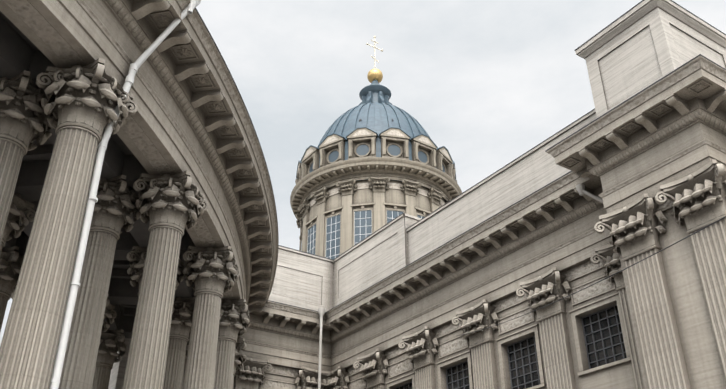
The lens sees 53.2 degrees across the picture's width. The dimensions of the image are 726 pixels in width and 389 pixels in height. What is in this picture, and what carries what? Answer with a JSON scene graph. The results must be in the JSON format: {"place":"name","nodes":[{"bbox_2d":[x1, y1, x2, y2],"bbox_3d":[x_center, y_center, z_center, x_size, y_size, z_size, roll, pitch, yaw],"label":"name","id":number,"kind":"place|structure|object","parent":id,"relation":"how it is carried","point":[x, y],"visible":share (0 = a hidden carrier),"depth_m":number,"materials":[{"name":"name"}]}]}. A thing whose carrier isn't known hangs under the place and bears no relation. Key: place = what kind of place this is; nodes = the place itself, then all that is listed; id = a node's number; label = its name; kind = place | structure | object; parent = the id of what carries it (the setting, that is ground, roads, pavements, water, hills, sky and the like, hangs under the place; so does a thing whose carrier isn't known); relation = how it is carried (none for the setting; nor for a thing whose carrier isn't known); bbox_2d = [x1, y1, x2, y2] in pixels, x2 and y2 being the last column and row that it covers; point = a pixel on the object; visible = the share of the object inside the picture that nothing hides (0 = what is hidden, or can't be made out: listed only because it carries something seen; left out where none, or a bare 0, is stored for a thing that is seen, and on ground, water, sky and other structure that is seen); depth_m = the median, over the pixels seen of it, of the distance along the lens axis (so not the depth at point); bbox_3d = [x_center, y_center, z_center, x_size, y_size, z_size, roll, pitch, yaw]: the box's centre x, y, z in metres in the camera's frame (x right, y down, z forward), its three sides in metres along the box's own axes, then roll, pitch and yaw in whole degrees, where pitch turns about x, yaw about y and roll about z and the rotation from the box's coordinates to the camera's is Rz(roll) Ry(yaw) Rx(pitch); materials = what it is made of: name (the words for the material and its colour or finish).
{"place":"outdoors","nodes":[
{"label":"outdoors","id":0,"kind":"place"},
{"bbox_2d":[49,0,200,388],"bbox_3d":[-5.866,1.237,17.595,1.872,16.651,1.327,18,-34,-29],"label":"drainpipe","id":1,"kind":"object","parent":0,"point":[92,199],"depth_m":17.97,"materials":[{"name":"white metal"}]},
{"bbox_2d":[0,0,725,388],"bbox_3d":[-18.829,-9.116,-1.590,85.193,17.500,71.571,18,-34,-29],"label":"building wall","id":2,"kind":"structure","parent":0,"point":[78,30],"depth_m":27.03,"materials":[{"name":"beige stone"}]},
{"bbox_2d":[0,0,725,388],"bbox_3d":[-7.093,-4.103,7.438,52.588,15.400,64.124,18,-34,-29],"label":"cathedral carving","id":3,"kind":"object","parent":2,"relation":"attached to","point":[82,98],"visible":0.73,"depth_m":25.38},
{"bbox_2d":[108,0,725,388],"bbox_3d":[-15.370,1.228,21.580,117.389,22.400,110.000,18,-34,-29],"label":"parapet wall","id":4,"kind":"structure","parent":2,"relation":"on","point":[642,45],"depth_m":35.29,"materials":[{"name":"beige stone"}]},
{"bbox_2d":[318,184,602,388],"bbox_3d":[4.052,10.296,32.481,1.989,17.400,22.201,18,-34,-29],"label":"cathedral downpipes","id":5,"kind":"object","parent":2,"relation":"attached to","point":[580,188],"visible":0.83,"depth_m":42.31,"materials":[{"name":"grey metal"}]},
{"bbox_2d":[394,304,625,388],"bbox_3d":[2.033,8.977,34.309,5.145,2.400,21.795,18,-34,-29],"label":"window grilles","id":6,"kind":"object","parent":2,"relation":"attached to","point":[586,344],"visible":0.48,"depth_m":30.99,"materials":[{"name":"black metal"}]},
{"bbox_2d":[396,306,626,388],"bbox_3d":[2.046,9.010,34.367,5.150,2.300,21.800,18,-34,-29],"label":"windows","id":7,"kind":"structure","parent":2,"relation":"attached to","point":[605,334],"depth_m":29.49,"materials":[{"name":"black glass"}]},
{"bbox_2d":[0,128,725,388],"bbox_3d":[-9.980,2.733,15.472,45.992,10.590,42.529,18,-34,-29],"label":"columns","id":8,"kind":"structure","parent":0,"point":[31,336],"depth_m":22.11,"materials":[{"name":"beige stone"}]},
{"bbox_2d":[0,0,725,344],"label":"sky","id":9,"kind":"structure","parent":0,"point":[488,81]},
{"bbox_2d":[3,0,725,388],"bbox_3d":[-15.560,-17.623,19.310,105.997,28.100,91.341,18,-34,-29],"label":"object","id":10,"kind":"object","parent":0,"point":[43,30],"visible":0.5,"depth_m":28.71,"materials":[{"name":"beige stone"}]},
{"label":"ground","id":11,"kind":"structure","parent":0,"visible":0},
{"bbox_2d":[0,11,194,338],"bbox_3d":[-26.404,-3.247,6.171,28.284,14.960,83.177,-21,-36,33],"label":"colonnade interior","id":12,"kind":"object","parent":11,"relation":"on","point":[20,51],"visible":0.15,"depth_m":24.69,"materials":[{"name":"grey stone"}]},
{"bbox_2d":[195,0,725,312],"bbox_3d":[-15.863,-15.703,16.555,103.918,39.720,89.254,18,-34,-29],"label":"roof flashing","id":13,"kind":"object","parent":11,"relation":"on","point":[360,120],"visible":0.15,"depth_m":31.20,"materials":[{"name":"grey metal"}]},
{"bbox_2d":[293,128,456,256],"bbox_3d":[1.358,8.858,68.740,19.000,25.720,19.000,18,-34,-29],"label":"dome drum","id":14,"kind":"object","parent":13,"relation":"on","point":[379,213],"visible":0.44,"depth_m":66.89,"materials":[{"name":"beige stone"}]},
{"bbox_2d":[301,210,423,258],"bbox_3d":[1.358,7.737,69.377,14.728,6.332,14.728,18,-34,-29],"label":"window frames","id":15,"kind":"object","parent":14,"relation":"attached to","point":[337,230],"visible":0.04,"depth_m":64.51,"materials":[{"name":"white wood"}]},
{"bbox_2d":[301,145,444,258],"bbox_3d":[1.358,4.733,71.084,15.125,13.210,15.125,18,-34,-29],"label":"window glass","id":16,"kind":"object","parent":14,"relation":"attached to","point":[366,222],"visible":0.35,"depth_m":64.72,"materials":[{"name":"blue glass"}]},
{"bbox_2d":[290,137,461,227],"bbox_3d":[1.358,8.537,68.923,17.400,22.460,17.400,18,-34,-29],"label":"decorative molding","id":17,"kind":"structure","parent":14,"relation":"attached to","point":[393,196],"depth_m":66.79,"materials":[{"name":"beige stone"}]},
{"bbox_2d":[296,80,455,186],"bbox_3d":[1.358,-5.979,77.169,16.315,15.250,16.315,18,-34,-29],"label":"dome roof","id":18,"kind":"structure","parent":14,"relation":"on","point":[375,110],"depth_m":72.06,"materials":[{"name":"blue metal"}]},
{"bbox_2d":[367,68,382,82],"bbox_3d":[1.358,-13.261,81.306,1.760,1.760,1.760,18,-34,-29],"label":"golden ball","id":19,"kind":"object","parent":18,"relation":"on","point":[375,74],"visible":0.79,"depth_m":80.66,"materials":[{"name":"gold metal"}]},
{"bbox_2d":[366,36,382,67],"bbox_3d":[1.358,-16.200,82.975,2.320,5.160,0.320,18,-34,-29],"label":"cross","id":20,"kind":"object","parent":19,"relation":"on","point":[374,57],"visible":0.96,"depth_m":83.02,"materials":[{"name":"metal"}]},
{"bbox_2d":[458,216,725,335],"bbox_3d":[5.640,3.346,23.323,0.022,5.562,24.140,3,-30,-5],"label":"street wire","id":21,"kind":"object","parent":13,"relation":"attached to","point":[615,273],"visible":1,"depth_m":17.21,"materials":[{"name":"grey metal"}]}
]}

